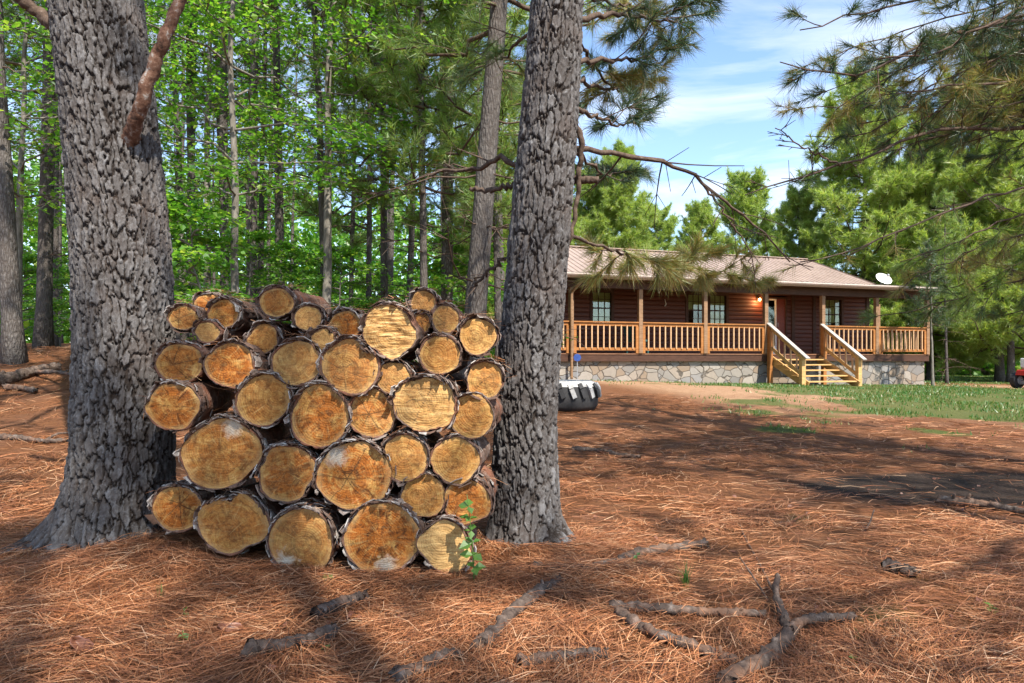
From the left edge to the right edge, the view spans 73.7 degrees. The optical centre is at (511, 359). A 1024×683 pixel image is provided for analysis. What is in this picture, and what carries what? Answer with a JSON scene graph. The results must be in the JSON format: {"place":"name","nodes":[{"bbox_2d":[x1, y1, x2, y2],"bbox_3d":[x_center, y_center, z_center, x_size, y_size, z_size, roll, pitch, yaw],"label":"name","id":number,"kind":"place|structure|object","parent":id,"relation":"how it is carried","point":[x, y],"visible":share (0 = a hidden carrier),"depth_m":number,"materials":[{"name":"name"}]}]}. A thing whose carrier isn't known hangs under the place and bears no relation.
{"place":"outdoors","nodes":[
{"label":"outdoors","id":0,"kind":"place"},
{"bbox_2d":[0,343,1023,682],"bbox_3d":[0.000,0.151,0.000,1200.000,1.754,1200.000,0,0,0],"label":"ground","id":1,"kind":"structure","parent":0,"point":[922,481],"depth_m":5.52,"materials":[{"name":"plant"}]},
{"bbox_2d":[0,0,57,365],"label":"pine tree","id":2,"kind":"object","parent":1,"relation":"on","point":[13,347],"visible":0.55,"depth_m":9.54,"materials":[{"name":"plant"}]},
{"bbox_2d":[0,362,68,385],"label":"fallen branch","id":3,"kind":"object","parent":1,"relation":"on","point":[17,375],"visible":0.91,"depth_m":8.48,"materials":[{"name":"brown wood"}]},
{"bbox_2d":[0,252,70,334],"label":"understorey shrub","id":4,"kind":"object","parent":1,"relation":"on","point":[30,259],"visible":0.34,"depth_m":15.18,"materials":[{"name":"green plant"}]},
{"bbox_2d":[3,1,67,347],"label":"pine tree","id":5,"kind":"object","parent":1,"relation":"on","point":[56,246],"visible":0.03,"depth_m":18.99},
{"bbox_2d":[7,0,67,348],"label":"pine tree","id":6,"kind":"object","parent":1,"relation":"on","point":[43,331],"visible":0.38,"depth_m":12.94,"materials":[{"name":"plant"}]},
{"bbox_2d":[0,0,186,554],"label":"pine tree","id":7,"kind":"object","parent":1,"relation":"on","point":[121,449],"visible":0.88,"depth_m":3.44,"materials":[{"name":"grey plant"}]},
{"bbox_2d":[4,0,209,314],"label":"hardwood tree","id":8,"kind":"object","parent":1,"relation":"on","point":[20,140],"visible":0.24,"depth_m":11.54,"materials":[{"name":"green plant"}]},
{"bbox_2d":[4,0,218,238],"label":"hardwood tree","id":9,"kind":"object","parent":1,"relation":"on","point":[33,190],"visible":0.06,"depth_m":16.05,"materials":[{"name":"green plant"}]},
{"bbox_2d":[0,0,339,220],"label":"hardwood tree","id":10,"kind":"object","parent":1,"relation":"on","point":[49,47],"visible":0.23,"depth_m":10.69,"materials":[{"name":"green plant"}]},
{"bbox_2d":[147,1,228,340],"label":"pine tree","id":11,"kind":"object","parent":1,"relation":"on","point":[183,336],"visible":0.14,"depth_m":16.96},
{"bbox_2d":[37,0,359,288],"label":"hardwood tree","id":12,"kind":"object","parent":1,"relation":"on","point":[208,184],"visible":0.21,"depth_m":16.26,"materials":[{"name":"green plant"}]},
{"bbox_2d":[145,477,256,534],"bbox_3d":[-1.599,0.718,3.566,0.287,0.262,0.616,0,0,4],"label":"log","id":13,"kind":"object","parent":1,"relation":"on","point":[171,506],"visible":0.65,"depth_m":3.30,"materials":[{"name":"brown wood"}]},
{"bbox_2d":[169,222,246,333],"bbox_3d":[-7.285,-1.479,14.326,3.112,2.897,2.549,0,0,-2],"label":"understorey shrub","id":14,"kind":"object","parent":1,"relation":"on","point":[188,286],"visible":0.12,"depth_m":14.14,"materials":[{"name":"green plant"}]},
{"bbox_2d":[0,0,416,294],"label":"hardwood tree","id":15,"kind":"object","parent":1,"relation":"on","point":[230,21],"visible":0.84,"depth_m":8.73,"materials":[{"name":"green plant"}]},
{"bbox_2d":[157,0,262,340],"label":"pine tree","id":16,"kind":"object","parent":1,"relation":"on","point":[190,130],"visible":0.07,"depth_m":17.87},
{"bbox_2d":[166,189,258,340],"bbox_3d":[-3.854,-0.743,7.871,2.201,2.502,2.688,0,0,-17],"label":"understorey shrub","id":17,"kind":"object","parent":1,"relation":"on","point":[178,207],"visible":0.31,"depth_m":7.85,"materials":[{"name":"green plant"}]},
{"bbox_2d":[165,22,259,293],"bbox_3d":[-6.429,-9.417,15.755,3.526,18.619,4.237,0,0,19],"label":"pine tree","id":18,"kind":"object","parent":1,"relation":"on","point":[222,117],"visible":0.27,"depth_m":15.83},
{"bbox_2d":[193,481,288,555],"bbox_3d":[-1.309,0.777,3.461,0.382,0.329,0.615,0,-2,-1],"label":"log","id":19,"kind":"object","parent":1,"relation":"on","point":[234,523],"visible":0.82,"depth_m":3.20,"materials":[{"name":"brown wood"}]},
{"bbox_2d":[173,411,291,491],"bbox_3d":[-1.370,0.428,3.446,0.409,0.372,0.650,0,0,-5],"label":"log","id":20,"kind":"object","parent":19,"relation":"on","point":[218,451],"visible":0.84,"depth_m":3.16,"materials":[{"name":"beige wood"}]},
{"bbox_2d":[143,379,235,432],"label":"log","id":21,"kind":"object","parent":20,"relation":"on","point":[177,408],"visible":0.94,"depth_m":3.09,"materials":[{"name":"wood"}]},
{"bbox_2d":[149,339,212,381],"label":"log","id":22,"kind":"object","parent":21,"relation":"on","point":[174,358],"visible":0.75,"depth_m":3.22,"materials":[{"name":"brown wood"}]},
{"bbox_2d":[163,302,205,332],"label":"log","id":23,"kind":"object","parent":22,"relation":"on","point":[181,318],"visible":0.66,"depth_m":3.45,"materials":[{"name":"brown wood"}]},
{"bbox_2d":[191,318,247,345],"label":"log","id":24,"kind":"object","parent":22,"relation":"on","point":[205,331],"visible":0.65,"depth_m":3.30,"materials":[{"name":"brown wood"}]},
{"bbox_2d":[202,295,274,330],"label":"log","id":25,"kind":"object","parent":24,"relation":"on","point":[230,312],"visible":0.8,"depth_m":3.36,"materials":[{"name":"brown wood"}]},
{"bbox_2d":[232,370,298,428],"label":"log","id":26,"kind":"object","parent":20,"relation":"on","point":[264,399],"visible":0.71,"depth_m":3.18,"materials":[{"name":"brown wood"}]},
{"bbox_2d":[198,338,270,388],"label":"log","id":27,"kind":"object","parent":26,"relation":"on","point":[232,363],"visible":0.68,"depth_m":3.20,"materials":[{"name":"brown wood"}]},
{"bbox_2d":[243,319,305,353],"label":"log","id":28,"kind":"object","parent":27,"relation":"on","point":[265,336],"visible":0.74,"depth_m":3.30,"materials":[{"name":"brown wood"}]},
{"bbox_2d":[254,284,331,320],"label":"log","id":29,"kind":"object","parent":28,"relation":"on","point":[273,300],"visible":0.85,"depth_m":3.34,"materials":[{"name":"brown wood"}]},
{"bbox_2d":[139,281,510,531],"bbox_3d":[-0.890,0.240,3.464,1.859,1.278,0.913,0,0,0],"label":"caught pine straw","id":30,"kind":"object","parent":20,"relation":"on","point":[496,357],"visible":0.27,"depth_m":3.31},
{"bbox_2d":[175,228,315,323],"bbox_3d":[-4.624,-1.188,11.647,1.970,2.239,2.405,0,0,44],"label":"understorey shrub","id":31,"kind":"object","parent":1,"relation":"on","point":[257,236],"visible":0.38,"depth_m":11.66,"materials":[{"name":"green plant"}]},
{"bbox_2d":[198,1,297,302],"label":"pine tree","id":32,"kind":"object","parent":1,"relation":"on","point":[252,205],"visible":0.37,"depth_m":13.91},
{"bbox_2d":[212,0,310,303],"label":"pine tree","id":33,"kind":"object","parent":1,"relation":"on","point":[261,203],"visible":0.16,"depth_m":19.08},
{"bbox_2d":[235,0,311,285],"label":"pine tree","id":34,"kind":"object","parent":1,"relation":"on","point":[270,175],"visible":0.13,"depth_m":26.38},
{"bbox_2d":[230,4,337,322],"bbox_3d":[-5.142,-8.678,14.865,3.742,17.249,4.120,0,0,41],"label":"pine tree","id":35,"kind":"object","parent":1,"relation":"on","point":[279,227],"visible":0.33,"depth_m":14.86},
{"bbox_2d":[228,240,343,323],"bbox_3d":[-4.454,-1.247,13.749,2.546,2.370,2.086,0,0,33],"label":"understorey shrub","id":36,"kind":"object","parent":1,"relation":"on","point":[288,246],"visible":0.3,"depth_m":13.74,"materials":[{"name":"green plant"}]},
{"bbox_2d":[239,623,340,661],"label":"fallen branch","id":37,"kind":"object","parent":1,"relation":"on","point":[256,644],"visible":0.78,"depth_m":2.33,"materials":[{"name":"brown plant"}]},
{"bbox_2d":[265,488,350,572],"bbox_3d":[-0.978,0.816,3.400,0.334,0.336,0.609,0,2,-1],"label":"log","id":38,"kind":"object","parent":1,"relation":"on","point":[297,533],"visible":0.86,"depth_m":3.14,"materials":[{"name":"brown wood"}]},
{"bbox_2d":[255,437,324,504],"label":"log","id":39,"kind":"object","parent":38,"relation":"on","point":[284,472],"visible":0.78,"depth_m":3.18,"materials":[{"name":"brown wood"}]},
{"bbox_2d":[259,0,378,296],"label":"pine tree","id":40,"kind":"object","parent":1,"relation":"on","point":[313,13],"visible":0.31,"depth_m":13.88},
{"bbox_2d":[158,0,485,305],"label":"hardwood tree","id":41,"kind":"object","parent":1,"relation":"on","point":[327,250],"visible":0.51,"depth_m":11.55,"materials":[{"name":"green plant"}]},
{"bbox_2d":[290,244,390,312],"bbox_3d":[-3.202,-1.043,12.163,2.263,2.107,1.854,0,0,-38],"label":"understorey shrub","id":42,"kind":"object","parent":1,"relation":"on","point":[348,252],"visible":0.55,"depth_m":12.12,"materials":[{"name":"green plant"}]},
{"bbox_2d":[309,588,371,618],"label":"fallen branch","id":43,"kind":"object","parent":1,"relation":"on","point":[358,596],"visible":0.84,"depth_m":2.70,"materials":[{"name":"grey wood"}]},
{"bbox_2d":[287,6,426,321],"bbox_3d":[-4.417,-5.511,19.048,4.201,10.950,3.214,0,0,-2],"label":"young pine","id":44,"kind":"object","parent":1,"relation":"on","point":[339,223],"visible":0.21,"depth_m":18.61,"materials":[{"name":"plant"}]},
{"bbox_2d":[306,0,412,312],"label":"pine tree","id":45,"kind":"object","parent":1,"relation":"on","point":[368,250],"visible":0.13,"depth_m":16.85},
{"bbox_2d":[301,0,457,309],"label":"young pine","id":46,"kind":"object","parent":1,"relation":"on","point":[383,213],"visible":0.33,"depth_m":13.15,"materials":[{"name":"plant"}]},
{"bbox_2d":[339,482,431,573],"bbox_3d":[-0.581,0.813,3.409,0.412,0.370,0.645,0,0,3],"label":"log","id":47,"kind":"object","parent":1,"relation":"on","point":[375,533],"visible":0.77,"depth_m":3.13,"materials":[{"name":"orange wood"}]},
{"bbox_2d":[311,434,396,514],"bbox_3d":[-0.746,0.529,3.378,0.384,0.361,0.573,0,0,-5],"label":"log","id":48,"kind":"object","parent":47,"relation":"on","point":[347,472],"visible":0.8,"depth_m":3.14,"materials":[{"name":"orange wood"}]},
{"bbox_2d":[283,379,358,448],"bbox_3d":[-0.872,0.258,3.415,0.317,0.336,0.616,0,-1,4],"label":"log","id":49,"kind":"object","parent":48,"relation":"on","point":[319,415],"visible":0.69,"depth_m":3.16,"materials":[{"name":"wood"}]},
{"bbox_2d":[268,336,323,388],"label":"log","id":50,"kind":"object","parent":49,"relation":"on","point":[293,360],"visible":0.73,"depth_m":3.18,"materials":[{"name":"brown wood"}]},
{"bbox_2d":[291,302,328,333],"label":"log","id":51,"kind":"object","parent":50,"relation":"on","point":[304,316],"visible":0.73,"depth_m":3.36,"materials":[{"name":"wood"}]},
{"bbox_2d":[305,325,341,351],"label":"log","id":52,"kind":"object","parent":50,"relation":"on","point":[325,333],"visible":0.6,"depth_m":3.20,"materials":[{"name":"brown wood"}]},
{"bbox_2d":[324,305,364,335],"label":"log","id":53,"kind":"object","parent":52,"relation":"on","point":[347,319],"visible":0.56,"depth_m":3.36,"materials":[{"name":"brown wood"}]},
{"bbox_2d":[315,334,384,396],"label":"log","id":54,"kind":"object","parent":49,"relation":"on","point":[350,364],"visible":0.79,"depth_m":3.16,"materials":[{"name":"brown wood"}]},
{"bbox_2d":[348,386,403,440],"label":"log","id":55,"kind":"object","parent":48,"relation":"on","point":[374,416],"visible":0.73,"depth_m":3.18,"materials":[{"name":"brown wood"}]},
{"bbox_2d":[398,465,448,518],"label":"log","id":56,"kind":"object","parent":47,"relation":"on","point":[418,494],"visible":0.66,"depth_m":3.18,"materials":[{"name":"brown wood"}]},
{"bbox_2d":[381,427,441,486],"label":"log","id":57,"kind":"object","parent":56,"relation":"on","point":[407,449],"visible":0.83,"depth_m":3.16,"materials":[{"name":"brown wood"}]},
{"bbox_2d":[386,372,467,434],"bbox_3d":[-0.385,0.201,3.414,0.338,0.291,0.622,0,0,4],"label":"log","id":58,"kind":"object","parent":57,"relation":"on","point":[425,403],"visible":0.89,"depth_m":3.15,"materials":[{"name":"brown wood"}]},
{"bbox_2d":[373,359,426,394],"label":"log","id":59,"kind":"object","parent":58,"relation":"on","point":[395,371],"visible":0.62,"depth_m":3.18,"materials":[{"name":"brown wood"}]},
{"bbox_2d":[358,299,425,361],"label":"log","id":60,"kind":"object","parent":59,"relation":"on","point":[390,330],"visible":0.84,"depth_m":3.16,"materials":[{"name":"beige wood"}]},
{"bbox_2d":[415,332,469,376],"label":"log","id":61,"kind":"object","parent":58,"relation":"on","point":[444,354],"visible":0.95,"depth_m":3.20,"materials":[{"name":"brown wood"}]},
{"bbox_2d":[411,309,433,334],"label":"log","id":62,"kind":"object","parent":61,"relation":"on","point":[425,325],"visible":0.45,"depth_m":3.34,"materials":[{"name":"brown wood"}]},
{"bbox_2d":[405,286,443,314],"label":"log","id":63,"kind":"object","parent":62,"relation":"on","point":[423,297],"visible":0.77,"depth_m":3.34,"materials":[{"name":"brown wood"}]},
{"bbox_2d":[429,301,465,335],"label":"log","id":64,"kind":"object","parent":61,"relation":"on","point":[445,315],"visible":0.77,"depth_m":3.32,"materials":[{"name":"brown wood"}]},
{"bbox_2d":[320,0,516,373],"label":"young pine","id":65,"kind":"object","parent":1,"relation":"on","point":[405,91],"visible":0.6,"depth_m":11.32,"materials":[{"name":"plant"}]},
{"bbox_2d":[368,1,480,307],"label":"pine tree","id":66,"kind":"object","parent":1,"relation":"on","point":[411,250],"visible":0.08,"depth_m":15.91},
{"bbox_2d":[388,647,463,682],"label":"fallen branch","id":67,"kind":"object","parent":1,"relation":"on","point":[419,665],"visible":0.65,"depth_m":2.13,"materials":[{"name":"grey wood"}]},
{"bbox_2d":[375,22,481,303],"bbox_3d":[-0.880,-8.963,12.974,3.680,19.434,4.422,0,0,-17],"label":"pine tree","id":68,"kind":"object","parent":1,"relation":"on","point":[446,263],"visible":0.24,"depth_m":12.86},
{"bbox_2d":[416,511,476,574],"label":"log","id":69,"kind":"object","parent":1,"relation":"on","point":[440,537],"visible":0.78,"depth_m":3.10,"materials":[{"name":"beige wood"}]},
{"bbox_2d":[443,463,497,525],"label":"log","id":70,"kind":"object","parent":69,"relation":"on","point":[478,491],"visible":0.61,"depth_m":3.18,"materials":[{"name":"brown wood"}]},
{"bbox_2d":[427,431,490,487],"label":"log","id":71,"kind":"object","parent":70,"relation":"on","point":[453,457],"visible":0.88,"depth_m":3.16,"materials":[{"name":"brown wood"}]},
{"bbox_2d":[451,391,502,439],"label":"log","id":72,"kind":"object","parent":71,"relation":"on","point":[477,418],"visible":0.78,"depth_m":3.18,"materials":[{"name":"wood"}]},
{"bbox_2d":[464,357,505,401],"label":"log","id":73,"kind":"object","parent":72,"relation":"on","point":[482,375],"visible":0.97,"depth_m":3.18,"materials":[{"name":"wood"}]},
{"bbox_2d":[456,313,500,358],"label":"log","id":74,"kind":"object","parent":73,"relation":"on","point":[478,336],"visible":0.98,"depth_m":3.22,"materials":[{"name":"brown wood"}]},
{"bbox_2d":[416,145,511,358],"bbox_3d":[-0.738,-2.700,17.847,3.721,6.731,3.765,0,0,30],"label":"bushy pine","id":75,"kind":"object","parent":1,"relation":"on","point":[491,307],"visible":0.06,"depth_m":17.48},
{"bbox_2d":[414,5,522,288],"bbox_3d":[-0.950,-5.022,18.006,4.434,11.556,3.391,0,0,29],"label":"young pine","id":76,"kind":"object","parent":1,"relation":"on","point":[438,206],"visible":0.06,"depth_m":17.86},
{"bbox_2d":[459,497,485,581],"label":"sapling","id":77,"kind":"object","parent":1,"relation":"on","point":[466,553],"visible":0.9,"depth_m":2.98,"materials":[{"name":"green plant"}]},
{"bbox_2d":[394,228,577,357],"bbox_3d":[-0.600,-0.822,13.179,3.678,3.424,3.012,0,0,-26],"label":"understorey shrub","id":78,"kind":"object","parent":1,"relation":"on","point":[458,249],"visible":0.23,"depth_m":12.92,"materials":[{"name":"green plant"}]},
{"bbox_2d":[398,0,585,372],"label":"young pine","id":79,"kind":"object","parent":1,"relation":"on","point":[516,17],"visible":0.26,"depth_m":11.43,"materials":[{"name":"plant"}]},
{"bbox_2d":[352,0,634,429],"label":"pine tree","id":80,"kind":"object","parent":1,"relation":"on","point":[482,229],"visible":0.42,"depth_m":8.34,"materials":[{"name":"plant"}]},
{"bbox_2d":[12,137,1021,375],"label":"woodland","id":81,"kind":"object","parent":1,"relation":"on","point":[309,230],"visible":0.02,"depth_m":50.68,"materials":[{"name":"green plant"}]},
{"bbox_2d":[470,573,566,655],"bbox_3d":[0.041,0.976,2.669,0.096,0.080,0.840,0,0,25],"label":"fallen branch","id":82,"kind":"object","parent":1,"relation":"on","point":[509,612],"visible":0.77,"depth_m":2.59,"materials":[{"name":"grey wood"}]},
{"bbox_2d":[515,646,608,666],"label":"fallen branch","id":83,"kind":"object","parent":1,"relation":"on","point":[541,655],"visible":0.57,"depth_m":2.23,"materials":[{"name":"grey wood"}]},
{"bbox_2d":[557,380,600,411],"bbox_3d":[0.840,0.586,11.500,1.312,0.486,1.322,0,0,0],"label":"tractor tyre","id":84,"kind":"object","parent":1,"relation":"on","point":[578,395],"visible":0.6,"depth_m":10.95,"materials":[{"name":"black rubber"}]},
{"bbox_2d":[570,155,625,245],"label":"bushy pine","id":85,"kind":"object","parent":1,"relation":"on","point":[584,209],"visible":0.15,"depth_m":37.08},
{"bbox_2d":[402,0,813,549],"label":"pine tree","id":86,"kind":"object","parent":1,"relation":"on","point":[524,463],"visible":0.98,"depth_m":3.66,"materials":[{"name":"green plant"}]},
{"bbox_2d":[528,537,709,574],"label":"fallen branch","id":87,"kind":"object","parent":1,"relation":"on","point":[666,547],"visible":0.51,"depth_m":3.49,"materials":[{"name":"grey wood"}]},
{"bbox_2d":[579,137,664,249],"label":"bushy pine","id":88,"kind":"object","parent":1,"relation":"on","point":[629,222],"visible":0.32,"depth_m":35.05,"materials":[{"name":"plant"}]},
{"bbox_2d":[640,202,681,250],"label":"bushy pine","id":89,"kind":"object","parent":1,"relation":"on","point":[661,233],"visible":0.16,"depth_m":49.45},
{"bbox_2d":[613,605,738,665],"bbox_3d":[0.559,0.977,2.422,0.090,0.072,0.531,0,0,-37],"label":"fallen branch","id":90,"kind":"object","parent":1,"relation":"on","point":[641,626],"visible":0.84,"depth_m":2.40,"materials":[{"name":"grey wood"}]},
{"bbox_2d":[608,599,767,617],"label":"fallen branch","id":91,"kind":"object","parent":1,"relation":"on","point":[670,608],"visible":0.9,"depth_m":2.66,"materials":[{"name":"grey wood"}]},
{"bbox_2d":[670,196,731,253],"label":"bushy pine","id":92,"kind":"object","parent":1,"relation":"on","point":[700,213],"visible":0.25,"depth_m":41.49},
{"bbox_2d":[491,245,936,385],"bbox_3d":[6.401,-1.542,25.661,15.032,5.685,11.691,0,0,-18],"label":"log cabin","id":93,"kind":"object","parent":1,"relation":"on","point":[799,328],"visible":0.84,"depth_m":22.83,"materials":[{"name":"wood"}]},
{"bbox_2d":[590,289,613,326],"bbox_3d":[2.975,-1.725,22.719,0.880,1.250,0.139,0,0,-18],"label":"window","id":94,"kind":"structure","parent":93,"relation":"in","point":[601,305],"depth_m":22.74,"materials":[{"name":"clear glass"}]},
{"bbox_2d":[708,293,728,328],"bbox_3d":[7.235,-1.735,24.071,0.860,1.270,0.139,0,0,-18],"label":"window","id":95,"kind":"structure","parent":93,"relation":"in","point":[718,304],"depth_m":24.10,"materials":[{"name":"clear glass"}]},
{"bbox_2d":[768,297,786,353],"bbox_3d":[9.573,-1.242,24.802,0.900,2.077,0.130,0,0,-18],"label":"door","id":96,"kind":"structure","parent":93,"relation":"in","point":[780,303],"depth_m":24.84,"materials":[{"name":"white paint"}]},
{"bbox_2d":[704,165,789,255],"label":"bushy pine","id":97,"kind":"object","parent":1,"relation":"on","point":[749,204],"visible":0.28,"depth_m":43.33,"materials":[{"name":"plant"}]},
{"bbox_2d":[715,509,856,682],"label":"fallen branch","id":98,"kind":"object","parent":1,"relation":"on","point":[787,631],"visible":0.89,"depth_m":2.39,"materials":[{"name":"grey wood"}]},
{"bbox_2d":[765,183,832,264],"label":"bushy pine","id":99,"kind":"object","parent":1,"relation":"on","point":[794,209],"visible":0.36,"depth_m":35.61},
{"bbox_2d":[795,54,962,353],"bbox_3d":[17.613,-6.786,34.259,8.601,15.884,9.421,0,0,29],"label":"bushy pine","id":100,"kind":"object","parent":1,"relation":"on","point":[834,197],"visible":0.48,"depth_m":32.60,"materials":[{"name":"plant"}]},
{"bbox_2d":[745,0,1023,338],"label":"pine tree","id":101,"kind":"object","parent":1,"relation":"on","point":[965,42],"visible":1,"depth_m":5.37,"materials":[{"name":"green plant"}]},
{"bbox_2d":[904,239,957,385],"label":"young pine","id":102,"kind":"object","parent":1,"relation":"on","point":[934,271],"visible":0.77,"depth_m":22.44,"materials":[{"name":"green plant"}]},
{"bbox_2d":[856,105,1022,380],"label":"bushy pine","id":103,"kind":"object","parent":1,"relation":"on","point":[927,183],"visible":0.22,"depth_m":31.80,"materials":[{"name":"plant"}]},
{"bbox_2d":[904,187,985,383],"bbox_3d":[17.126,-2.896,27.022,3.034,7.910,2.321,0,0,44],"label":"young pine","id":104,"kind":"object","parent":1,"relation":"on","point":[942,198],"visible":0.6,"depth_m":27.01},
{"bbox_2d":[894,50,1023,381],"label":"bushy pine","id":105,"kind":"object","parent":1,"relation":"on","point":[1000,335],"visible":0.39,"depth_m":29.78,"materials":[{"name":"plant"}]},
{"bbox_2d":[934,493,1023,513],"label":"fallen branch","id":106,"kind":"object","parent":1,"relation":"on","point":[983,503],"visible":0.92,"depth_m":4.62,"materials":[{"name":"wood"}]},
{"bbox_2d":[956,89,1023,381],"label":"tall pine","id":107,"kind":"object","parent":1,"relation":"on","point":[1010,356],"visible":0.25,"depth_m":29.64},
{"bbox_2d":[5,0,1023,338],"label":"sky","id":108,"kind":"structure","parent":0,"point":[719,110],"materials":[{"name":"blue"}]},
{"bbox_2d":[562,374,1023,452],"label":"lawn grass","id":109,"kind":"structure","parent":0,"point":[906,397],"depth_m":14.81,"materials":[{"name":"plant"}]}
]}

